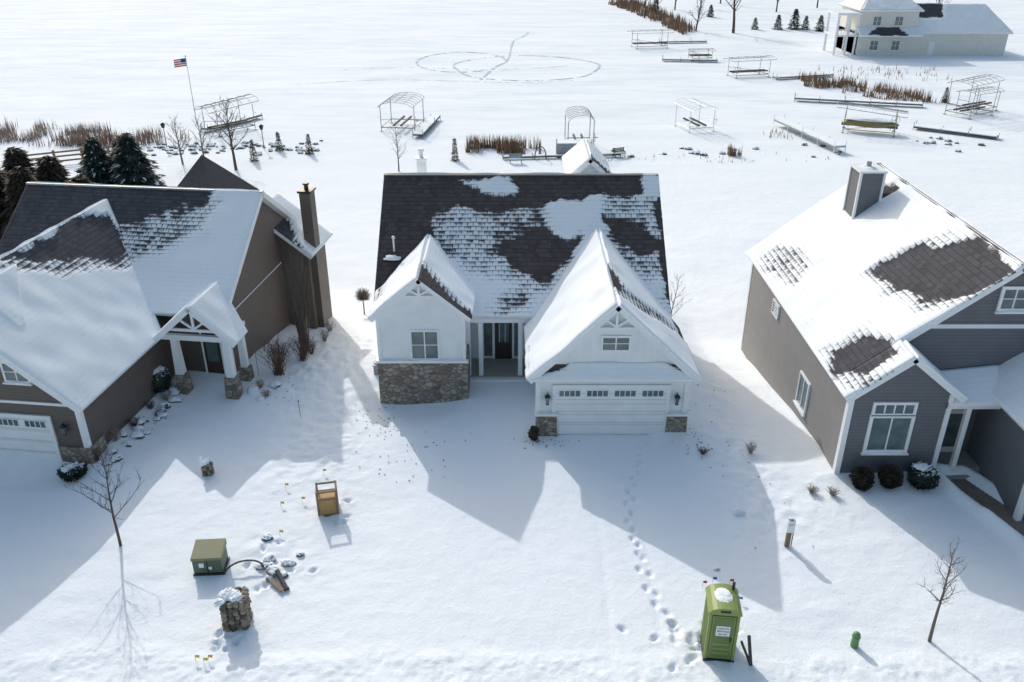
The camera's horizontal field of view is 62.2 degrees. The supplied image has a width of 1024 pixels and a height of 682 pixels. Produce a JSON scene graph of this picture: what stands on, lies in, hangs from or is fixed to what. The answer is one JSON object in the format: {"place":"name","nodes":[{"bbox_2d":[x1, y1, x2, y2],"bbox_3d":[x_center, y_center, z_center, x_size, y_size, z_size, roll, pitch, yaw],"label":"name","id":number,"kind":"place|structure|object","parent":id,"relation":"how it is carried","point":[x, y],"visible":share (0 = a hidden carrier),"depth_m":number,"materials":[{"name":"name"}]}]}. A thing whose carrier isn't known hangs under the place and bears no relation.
{"place":"outdoors","nodes":[
{"label":"outdoors","id":0,"kind":"place"},
{"bbox_2d":[0,264,24,327],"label":"roof dormer","id":1,"kind":"object","parent":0,"point":[11,308],"visible":1,"depth_m":36.97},
{"bbox_2d":[0,0,1023,681],"bbox_3d":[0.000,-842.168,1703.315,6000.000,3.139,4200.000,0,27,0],"label":"ground","id":2,"kind":"structure","parent":0,"point":[492,550],"depth_m":38.60,"materials":[{"name":"snow"}]},
{"bbox_2d":[0,165,8,239],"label":"cedar tree","id":3,"kind":"object","parent":2,"relation":"on","point":[2,187],"visible":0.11,"depth_m":62.42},
{"bbox_2d":[0,146,35,177],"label":"cedar tree","id":4,"kind":"object","parent":2,"relation":"on","point":[14,156],"visible":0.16,"depth_m":66.32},
{"bbox_2d":[0,166,38,237],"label":"cedar tree","id":5,"kind":"object","parent":2,"relation":"on","point":[19,177],"visible":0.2,"depth_m":60.92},
{"bbox_2d":[32,155,71,182],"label":"cedar tree","id":6,"kind":"object","parent":2,"relation":"on","point":[50,169],"visible":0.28,"depth_m":65.61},
{"bbox_2d":[26,145,111,164],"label":"rail fence","id":7,"kind":"object","parent":2,"relation":"on","point":[81,150],"visible":0.37,"depth_m":90.61,"materials":[{"name":"brown wood"}]},
{"bbox_2d":[56,461,87,482],"bbox_3d":[-18.970,5.633,36.501,1.271,0.728,1.313,0,27,0],"label":"evergreen bush","id":8,"kind":"object","parent":2,"relation":"on","point":[75,469],"visible":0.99,"depth_m":36.30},
{"bbox_2d":[74,137,113,183],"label":"spruce tree","id":9,"kind":"object","parent":2,"relation":"on","point":[96,160],"visible":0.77,"depth_m":81.20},
{"bbox_2d":[0,117,188,146],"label":"reeds","id":10,"kind":"object","parent":2,"relation":"on","point":[39,128],"visible":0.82,"depth_m":100.98,"materials":[{"name":"brown plant"}]},
{"bbox_2d":[66,444,144,545],"bbox_3d":[-15.327,5.841,31.812,2.535,4.610,2.093,0,27,0],"label":"young tree","id":11,"kind":"object","parent":2,"relation":"on","point":[113,516],"visible":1,"depth_m":31.74,"materials":[{"name":"brown plant"}]},
{"bbox_2d":[103,132,165,186],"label":"spruce tree","id":12,"kind":"object","parent":2,"relation":"on","point":[131,164],"visible":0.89,"depth_m":80.13,"materials":[{"name":"plant"}]},
{"bbox_2d":[58,364,254,463],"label":"stone bases","id":13,"kind":"object","parent":2,"relation":"on","point":[183,384],"visible":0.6,"depth_m":42.31,"materials":[{"name":"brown stone"}]},
{"bbox_2d":[151,365,171,392],"bbox_3d":[-17.870,1.956,42.533,1.557,1.352,1.619,0,27,0],"label":"evergreen bush","id":14,"kind":"object","parent":2,"relation":"on","point":[161,380],"visible":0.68,"depth_m":42.27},
{"bbox_2d":[0,202,331,446],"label":"walls","id":15,"kind":"structure","parent":2,"relation":"on","point":[263,310],"depth_m":44.25,"materials":[{"name":"brown"}]},
{"bbox_2d":[0,361,32,385],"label":"gable window","id":16,"kind":"structure","parent":15,"relation":"attached to","point":[11,376],"depth_m":35.75,"materials":[{"name":"white glass"}]},
{"bbox_2d":[0,412,61,460],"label":"garage door","id":17,"kind":"structure","parent":15,"relation":"attached to","point":[29,435],"depth_m":37.12,"materials":[{"name":"white metal"}]},
{"bbox_2d":[0,343,155,414],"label":"roof wing right fascia","id":18,"kind":"structure","parent":15,"relation":"attached to","point":[39,385],"depth_m":35.32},
{"bbox_2d":[0,199,160,411],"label":"roof wing","id":19,"kind":"structure","parent":15,"relation":"on","point":[81,339],"depth_m":39.34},
{"bbox_2d":[0,184,261,314],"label":"roof","id":20,"kind":"structure","parent":15,"relation":"on","point":[183,248],"depth_m":44.87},
{"bbox_2d":[26,182,262,192],"bbox_3d":[-20.149,-8.393,46.373,13.600,0.090,0.240,3,27,6],"label":"ridge cap","id":21,"kind":"object","parent":20,"relation":"attached to","point":[119,186],"visible":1,"depth_m":46.38,"materials":[{"name":"snow"}]},
{"bbox_2d":[0,262,280,447],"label":"trim","id":22,"kind":"structure","parent":15,"relation":"attached to","point":[228,360],"depth_m":41.71,"materials":[{"name":"wood"}]},
{"bbox_2d":[155,309,189,342],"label":"roof porch left fascia","id":23,"kind":"structure","parent":15,"relation":"attached to","point":[171,326],"depth_m":40.71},
{"bbox_2d":[170,314,212,332],"bbox_3d":[-15.337,-0.941,40.741,2.614,1.115,0.094,3,27,6],"label":"gable truss","id":24,"kind":"object","parent":23,"relation":"attached to","point":[192,327],"visible":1,"depth_m":40.87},
{"bbox_2d":[153,280,214,338],"bbox_3d":[-16.248,-1.604,42.170,2.186,1.963,3.400,3,27,6],"label":"roof porch","id":25,"kind":"object","parent":15,"relation":"on","point":[184,308],"visible":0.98,"depth_m":40.81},
{"bbox_2d":[154,193,263,315],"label":"roof trim","id":26,"kind":"structure","parent":15,"relation":"on","point":[247,246],"depth_m":43.73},
{"bbox_2d":[201,333,224,373],"bbox_3d":[-15.474,0.653,43.983,0.900,2.500,0.080,3,27,6],"label":"front door","id":27,"kind":"structure","parent":15,"relation":"attached to","point":[213,356],"depth_m":44.03,"materials":[{"name":"black glass"}]},
{"bbox_2d":[188,281,247,344],"bbox_3d":[-14.069,-1.483,41.932,2.194,1.963,3.400,3,27,6],"label":"roof porch","id":28,"kind":"object","parent":15,"relation":"on","point":[211,307],"visible":1,"depth_m":41.26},
{"bbox_2d":[177,155,258,189],"bbox_3d":[-18.872,-9.974,52.175,4.100,3.000,6.000,3,27,6],"label":"roof rear hip","id":29,"kind":"object","parent":15,"relation":"on","point":[204,172],"visible":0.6,"depth_m":51.42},
{"bbox_2d":[262,193,294,219],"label":"roof trim","id":30,"kind":"structure","parent":15,"relation":"on","point":[274,206],"depth_m":47.92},
{"bbox_2d":[271,193,332,256],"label":"roof","id":31,"kind":"structure","parent":15,"relation":"on","point":[291,230],"depth_m":49.89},
{"bbox_2d":[198,456,213,476],"bbox_3d":[-13.241,5.468,36.835,0.579,0.953,0.643,-13,30,-25],"label":"stone cairn","id":32,"kind":"object","parent":2,"relation":"on","point":[207,467],"visible":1,"depth_m":36.63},
{"bbox_2d":[190,538,229,575],"bbox_3d":[-11.200,8.019,31.471,1.120,0.979,0.920,-2,27,-4],"label":"transformer box","id":33,"kind":"object","parent":2,"relation":"on","point":[210,557],"visible":1,"depth_m":31.23,"materials":[{"name":"green metal"}]},
{"bbox_2d":[205,95,247,169],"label":"bare tree","id":34,"kind":"object","parent":2,"relation":"on","point":[227,126],"visible":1,"depth_m":86.97,"materials":[{"name":"brown plant"}]},
{"bbox_2d":[194,94,258,136],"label":"boat lift","id":35,"kind":"object","parent":2,"relation":"on","point":[241,122],"visible":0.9,"depth_m":103.17,"materials":[{"name":"metal"}]},
{"bbox_2d":[213,586,252,631],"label":"stone pillar","id":36,"kind":"structure","parent":2,"relation":"on","point":[235,608],"depth_m":28.69,"materials":[{"name":"stone"}]},
{"bbox_2d":[255,333,294,375],"bbox_3d":[-12.418,0.668,44.392,2.202,2.488,2.259,11,29,21],"label":"bare shrub","id":37,"kind":"object","parent":2,"relation":"on","point":[278,364],"visible":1,"depth_m":44.34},
{"bbox_2d":[255,533,304,582],"bbox_3d":[-9.090,8.220,32.084,2.430,0.399,1.843,17,31,29],"label":"rock pile","id":38,"kind":"object","parent":2,"relation":"on","point":[268,559],"visible":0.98,"depth_m":31.77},
{"bbox_2d":[281,251,314,347],"bbox_3d":[-11.674,-2.328,46.656,1.574,6.308,1.802,-19,33,-33],"label":"columnar shrub","id":39,"kind":"object","parent":2,"relation":"on","point":[298,298],"visible":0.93,"depth_m":46.29,"materials":[{"name":"brown plant"}]},
{"bbox_2d":[283,328,316,361],"bbox_3d":[-11.414,0.281,45.861,1.838,1.862,1.754,22,35,37],"label":"bare shrub","id":40,"kind":"object","parent":2,"relation":"on","point":[303,350],"visible":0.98,"depth_m":45.97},
{"bbox_2d":[297,182,328,327],"bbox_3d":[-11.744,-4.329,50.678,0.800,10.500,0.960,3,27,6],"label":"chimney","id":41,"kind":"object","parent":2,"relation":"on","point":[306,193],"visible":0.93,"depth_m":49.55,"materials":[{"name":"brown"}]},
{"bbox_2d":[315,480,338,516],"bbox_3d":[-7.500,6.456,34.490,0.840,1.350,0.680,-6,28,-11],"label":"wooden crate","id":42,"kind":"object","parent":2,"relation":"on","point":[327,501],"visible":1,"depth_m":34.30,"materials":[{"name":"yellow wood"}]},
{"bbox_2d":[378,92,424,132],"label":"boat lift","id":43,"kind":"object","parent":2,"relation":"on","point":[405,121],"visible":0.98,"depth_m":104.49,"materials":[{"name":"metal"}]},
{"bbox_2d":[101,380,744,570],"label":"garden rocks","id":44,"kind":"object","parent":2,"relation":"on","point":[139,431],"visible":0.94,"depth_m":40.01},
{"bbox_2d":[412,114,440,136],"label":"dock","id":45,"kind":"object","parent":2,"relation":"on","point":[425,126],"visible":0.83,"depth_m":104.56,"materials":[{"name":"metal"}]},
{"bbox_2d":[470,358,525,376],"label":"porch floor","id":46,"kind":"structure","parent":2,"relation":"on","point":[492,367],"depth_m":45.10,"materials":[{"name":"concrete"}]},
{"bbox_2d":[464,133,540,153],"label":"reeds","id":47,"kind":"object","parent":2,"relation":"on","point":[514,145],"visible":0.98,"depth_m":95.82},
{"bbox_2d":[379,286,684,411],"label":"walls","id":48,"kind":"structure","parent":2,"relation":"on","point":[400,319],"depth_m":40.87,"materials":[{"name":"white"}]},
{"bbox_2d":[369,257,423,321],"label":"roof trim","id":49,"kind":"structure","parent":48,"relation":"on","point":[393,301],"depth_m":39.80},
{"bbox_2d":[368,234,428,318],"bbox_3d":[-5.623,-3.363,42.394,2.541,2.194,6.000,0,27,0],"label":"roof","id":50,"kind":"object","parent":48,"relation":"on","point":[403,276],"visible":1,"depth_m":41.15,"materials":[{"name":"white"}]},
{"bbox_2d":[409,330,439,360],"bbox_3d":[-4.250,0.251,41.327,1.550,1.700,0.203,0,27,0],"label":"bedroom window","id":51,"kind":"structure","parent":48,"relation":"attached to","point":[424,345],"depth_m":41.38,"materials":[{"name":"white glass"}]},
{"bbox_2d":[415,280,470,321],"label":"roof bedroom right fascia","id":52,"kind":"structure","parent":48,"relation":"on","point":[443,300],"depth_m":39.77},
{"bbox_2d":[418,234,475,318],"bbox_3d":[-3.081,-3.350,42.401,2.533,2.165,6.000,0,27,0],"label":"roof","id":53,"kind":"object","parent":48,"relation":"on","point":[441,275],"visible":1,"depth_m":41.41,"materials":[{"name":"white"}]},
{"bbox_2d":[484,323,517,358],"bbox_3d":[-0.475,-0.155,45.426,2.050,2.470,0.110,0,27,0],"label":"front door","id":54,"kind":"structure","parent":48,"relation":"attached to","point":[503,340],"depth_m":45.46,"materials":[{"name":"brown glass"}]},
{"bbox_2d":[377,344,686,435],"bbox_3d":[0.687,2.883,41.236,15.362,2.820,3.660,11,29,21],"label":"stone veneer","id":55,"kind":"object","parent":48,"relation":"on","point":[410,383],"visible":0.61,"depth_m":42.12,"materials":[{"name":"stone"}]},
{"bbox_2d":[375,317,689,416],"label":"trim","id":56,"kind":"structure","parent":48,"relation":"attached to","point":[538,413],"depth_m":42.79,"materials":[{"name":"wood"}]},
{"bbox_2d":[528,260,619,383],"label":"roof garage left fascia","id":57,"kind":"structure","parent":48,"relation":"on","point":[577,343],"depth_m":37.02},
{"bbox_2d":[552,384,670,433],"bbox_3d":[4.525,3.156,39.094,5.370,2.640,0.100,0,27,0],"label":"garage door","id":58,"kind":"structure","parent":48,"relation":"attached to","point":[611,408],"depth_m":39.03,"materials":[{"name":"white metal"}]},
{"bbox_2d":[533,362,695,380],"bbox_3d":[4.550,1.367,37.893,7.300,0.712,0.710,0,27,0],"label":"roof pent","id":59,"kind":"object","parent":48,"relation":"attached to","point":[617,371],"visible":0.94,"depth_m":37.83,"materials":[{"name":"white"}]},
{"bbox_2d":[556,313,673,363],"bbox_3d":[4.575,-0.027,37.775,6.850,3.350,0.460,0,27,0],"label":"gable siding","id":60,"kind":"object","parent":48,"relation":"attached to","point":[643,348],"visible":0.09,"depth_m":37.77,"materials":[{"name":"wood"}]},
{"bbox_2d":[601,335,631,351],"bbox_3d":[4.600,0.115,37.550,1.330,0.780,0.090,0,27,0],"label":"gable window","id":61,"kind":"structure","parent":60,"relation":"in","point":[615,343],"depth_m":37.53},
{"bbox_2d":[598,230,699,383],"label":"roof garage right fascia","id":62,"kind":"structure","parent":48,"relation":"attached to","point":[649,337],"depth_m":37.00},
{"bbox_3d":[0.500,-8.203,50.747,15.000,5.460,7.121,0,27,0],"label":"back roof","id":63,"kind":"object","parent":48,"relation":"attached to","visible":0},
{"bbox_2d":[415,148,599,172],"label":"gable and chimney","id":64,"kind":"structure","parent":63,"relation":"on","point":[421,159],"depth_m":47.60,"materials":[{"name":"white"}]},
{"bbox_2d":[147,136,984,157],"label":"shoreline rocks","id":65,"kind":"object","parent":2,"relation":"on","point":[300,150],"visible":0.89,"depth_m":96.48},
{"bbox_2d":[556,139,591,153],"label":"stacked dock sections","id":66,"kind":"object","parent":2,"relation":"on","point":[565,146],"visible":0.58,"depth_m":93.16,"materials":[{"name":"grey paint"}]},
{"bbox_2d":[564,106,597,144],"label":"boat lift","id":67,"kind":"object","parent":2,"relation":"on","point":[581,135],"visible":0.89,"depth_m":97.04,"materials":[{"name":"metal"}]},
{"bbox_2d":[608,0,694,34],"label":"reeds","id":68,"kind":"object","parent":2,"relation":"on","point":[635,6],"visible":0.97,"depth_m":210.18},
{"bbox_2d":[673,98,717,132],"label":"boat lift","id":69,"kind":"object","parent":2,"relation":"on","point":[691,120],"visible":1,"depth_m":104.14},
{"bbox_2d":[700,582,742,662],"bbox_3d":[6.779,9.095,27.580,1.040,2.620,1.150,3,27,5],"label":"portable toilet","id":70,"kind":"object","parent":2,"relation":"on","point":[722,614],"visible":1,"depth_m":27.19,"materials":[{"name":"green plastic"}]},
{"bbox_2d":[724,55,776,78],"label":"boat lift","id":71,"kind":"object","parent":2,"relation":"on","point":[758,71],"visible":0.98,"depth_m":137.38,"materials":[{"name":"metal"}]},
{"bbox_2d":[784,516,795,546],"bbox_3d":[10.621,7.372,32.421,0.322,1.480,0.280,0,27,0],"label":"meter pedestal","id":72,"kind":"object","parent":2,"relation":"on","point":[791,527],"visible":1,"depth_m":32.28,"materials":[{"name":"white wood"}]},
{"bbox_2d":[773,114,846,153],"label":"dock","id":73,"kind":"object","parent":2,"relation":"on","point":[813,134],"visible":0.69,"depth_m":99.64,"materials":[{"name":"grey paint"}]},
{"bbox_2d":[823,9,862,54],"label":"porch columns","id":74,"kind":"structure","parent":2,"relation":"on","point":[846,33],"depth_m":157.37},
{"bbox_2d":[794,92,922,107],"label":"dock","id":75,"kind":"object","parent":2,"relation":"on","point":[845,99],"visible":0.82,"depth_m":118.45,"materials":[{"name":"metal"}]},
{"bbox_2d":[849,466,875,491],"bbox_3d":[14.755,5.792,35.703,1.053,1.128,1.107,0,27,0],"label":"evergreen bush","id":76,"kind":"object","parent":2,"relation":"on","point":[862,478],"visible":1,"depth_m":35.49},
{"bbox_2d":[837,100,908,137],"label":"boat lift","id":77,"kind":"object","parent":2,"relation":"on","point":[866,122],"visible":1,"depth_m":102.47,"materials":[{"name":"metal"}]},
{"bbox_2d":[798,70,951,102],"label":"reeds","id":78,"kind":"object","parent":2,"relation":"on","point":[887,90],"visible":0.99,"depth_m":126.62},
{"bbox_2d":[877,463,903,488],"bbox_3d":[15.963,5.738,35.811,1.122,1.120,1.137,0,27,0],"label":"evergreen bush","id":79,"kind":"object","parent":2,"relation":"on","point":[890,476],"visible":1,"depth_m":35.56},
{"bbox_2d":[836,6,1008,55],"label":"walls","id":80,"kind":"structure","parent":2,"relation":"on","point":[969,44],"depth_m":157.21,"materials":[{"name":"beige"}]},
{"bbox_2d":[857,26,923,35],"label":"roof pent","id":81,"kind":"object","parent":80,"relation":"on","point":[890,31],"visible":1,"depth_m":155.44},
{"bbox_2d":[917,3,1012,32],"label":"roof front","id":82,"kind":"structure","parent":80,"relation":"on","point":[960,18],"depth_m":157.49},
{"bbox_2d":[907,461,939,489],"bbox_3d":[17.275,5.683,35.829,1.411,1.192,1.406,0,27,0],"label":"evergreen bush","id":83,"kind":"object","parent":2,"relation":"on","point":[921,475],"visible":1,"depth_m":35.49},
{"bbox_2d":[839,274,1023,518],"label":"walls","id":84,"kind":"structure","parent":2,"relation":"on","point":[993,444],"depth_m":35.42,"materials":[{"name":"grey"}]},
{"bbox_2d":[741,264,845,467],"bbox_3d":[13.975,1.816,43.574,0.090,7.200,15.400,0,27,0],"label":"side siding","id":85,"kind":"object","parent":84,"relation":"attached to","point":[779,354],"visible":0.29,"depth_m":42.62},
{"bbox_2d":[793,370,810,416],"bbox_3d":[13.828,2.496,40.553,0.203,1.750,1.500,0,27,0],"label":"side window","id":86,"kind":"structure","parent":85,"relation":"attached to","point":[800,401],"depth_m":40.52,"materials":[{"name":"white glass"}]},
{"bbox_2d":[842,161,887,218],"bbox_3d":[18.400,-7.672,44.463,1.400,3.500,1.600,0,27,0],"label":"chimney","id":87,"kind":"object","parent":84,"relation":"on","point":[865,186],"visible":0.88,"depth_m":43.79,"materials":[{"name":"grey"}]},
{"bbox_2d":[833,340,916,399],"bbox_3d":[14.786,1.161,34.766,2.564,2.058,1.500,0,27,0],"label":"roof bump","id":88,"kind":"object","parent":84,"relation":"on","point":[897,355],"visible":1,"depth_m":34.66},
{"bbox_2d":[740,263,1023,520],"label":"trim","id":89,"kind":"structure","parent":84,"relation":"attached to","point":[1019,508],"depth_m":35.61,"materials":[{"name":"wood"}]},
{"bbox_2d":[846,359,917,403],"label":"roof trim","id":90,"kind":"structure","parent":84,"relation":"on","point":[881,381],"depth_m":34.16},
{"bbox_2d":[746,164,1023,380],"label":"roof","id":91,"kind":"structure","parent":84,"relation":"on","point":[901,260],"depth_m":39.40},
{"bbox_2d":[860,414,915,454],"bbox_3d":[15.850,3.960,35.697,2.000,1.950,0.203,0,27,0],"label":"front window","id":92,"kind":"structure","parent":84,"relation":"attached to","point":[887,435],"depth_m":35.76,"materials":[{"name":"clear glass"}]},
{"bbox_2d":[871,402,918,415],"bbox_3d":[15.850,2.817,35.178,1.840,0.660,0.090,0,27,0],"label":"front window transom","id":93,"kind":"object","parent":84,"relation":"attached to","point":[894,408],"visible":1,"depth_m":35.17,"materials":[{"name":"white glass"}]},
{"bbox_2d":[902,339,967,399],"bbox_3d":[17.327,1.074,34.935,2.509,2.059,1.880,0,27,0],"label":"roof bump","id":94,"kind":"object","parent":84,"relation":"on","point":[922,358],"visible":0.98,"depth_m":34.42},
{"bbox_2d":[914,360,965,403],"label":"roof trim","id":95,"kind":"structure","parent":84,"relation":"attached to","point":[940,381],"depth_m":34.16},
{"bbox_2d":[940,409,963,451],"bbox_3d":[19.350,3.942,37.418,0.900,2.200,0.140,0,27,0],"label":"front door","id":96,"kind":"structure","parent":84,"relation":"attached to","point":[952,429],"depth_m":37.34,"materials":[{"name":"glass"}]},
{"bbox_2d":[906,268,1023,341],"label":"roof trim","id":97,"kind":"structure","parent":84,"relation":"on","point":[964,305],"depth_m":34.29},
{"bbox_2d":[941,365,998,405],"bbox_3d":[19.300,1.852,35.443,2.600,1.070,1.679,0,27,0],"label":"roof porch","id":98,"kind":"object","parent":84,"relation":"attached to","point":[976,385],"visible":0.84,"depth_m":35.49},
{"bbox_2d":[991,352,1023,428],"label":"roof wing","id":99,"kind":"structure","parent":84,"relation":"on","point":[1007,395],"depth_m":34.81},
{"bbox_2d":[994,286,1023,313],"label":"gable window","id":100,"kind":"structure","parent":84,"relation":"attached to","point":[1011,300],"depth_m":34.57,"materials":[{"name":"white glass"}]},
{"bbox_3d":[23.588,-3.956,41.474,6.823,5.407,15.100,0,27,0],"label":"main roof","id":101,"kind":"object","parent":84,"relation":"on","visible":0},
{"bbox_2d":[877,163,1023,264],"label":"ridge cap","id":102,"kind":"object","parent":101,"relation":"attached to","point":[986,240],"visible":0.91,"depth_m":37.37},
{"bbox_2d":[918,537,965,642],"bbox_3d":[14.142,8.246,27.681,1.874,4.093,1.089,-11,29,-21],"label":"young tree","id":103,"kind":"object","parent":2,"relation":"on","point":[931,632],"visible":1,"depth_m":27.63,"materials":[{"name":"brown plant"}]},
{"bbox_2d":[913,121,999,139],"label":"dock","id":104,"kind":"object","parent":2,"relation":"on","point":[958,131],"visible":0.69,"depth_m":102.63,"materials":[{"name":"metal"}]},
{"bbox_2d":[937,451,979,478],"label":"porch steps","id":105,"kind":"structure","parent":2,"relation":"on","point":[965,459],"depth_m":37.25,"materials":[{"name":"concrete"}]},
{"bbox_2d":[943,74,1004,119],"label":"boat lift","id":106,"kind":"object","parent":2,"relation":"on","point":[971,108],"visible":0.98,"depth_m":111.32,"materials":[{"name":"metal"}]},
{"bbox_2d":[956,86,1004,113],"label":"boat lift","id":107,"kind":"object","parent":2,"relation":"on","point":[981,102],"visible":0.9,"depth_m":114.39,"materials":[{"name":"metal"}]},
{"bbox_2d":[387,172,655,174],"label":"roof back","id":108,"kind":"structure","parent":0,"point":[537,173],"depth_m":46.46,"materials":[{"name":"white"}]},
{"bbox_2d":[374,174,671,317],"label":"roof front","id":109,"kind":"structure","parent":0,"point":[511,246],"depth_m":44.90,"materials":[{"name":"brown"}]},
{"bbox_2d":[384,173,657,175],"bbox_3d":[0.492,-9.089,46.435,14.985,0.075,0.280,0,27,0],"label":"ridge cap","id":110,"kind":"object","parent":109,"relation":"on","point":[385,174],"visible":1,"depth_m":46.36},
{"bbox_2d":[524,228,618,380],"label":"roof garage","id":111,"kind":"structure","parent":0,"point":[580,301],"depth_m":39.57,"materials":[{"name":"white"}]},
{"bbox_2d":[562,138,589,172],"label":"roof","id":112,"kind":"structure","parent":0,"point":[576,157],"depth_m":48.79,"materials":[{"name":"white"}]},
{"bbox_2d":[585,138,611,172],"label":"roof","id":113,"kind":"structure","parent":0,"point":[597,157],"depth_m":48.83,"materials":[{"name":"white"}]},
{"bbox_2d":[599,228,701,380],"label":"roof garage","id":114,"kind":"structure","parent":0,"point":[642,307],"depth_m":39.58,"materials":[{"name":"white"}]},
{"bbox_2d":[861,0,924,10],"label":"roof tower","id":115,"kind":"structure","parent":0,"point":[890,5],"depth_m":155.05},
{"bbox_2d":[949,479,1023,535],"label":"front path","id":116,"kind":"structure","parent":0,"point":[988,501],"depth_m":35.16,"materials":[{"name":"concrete"}]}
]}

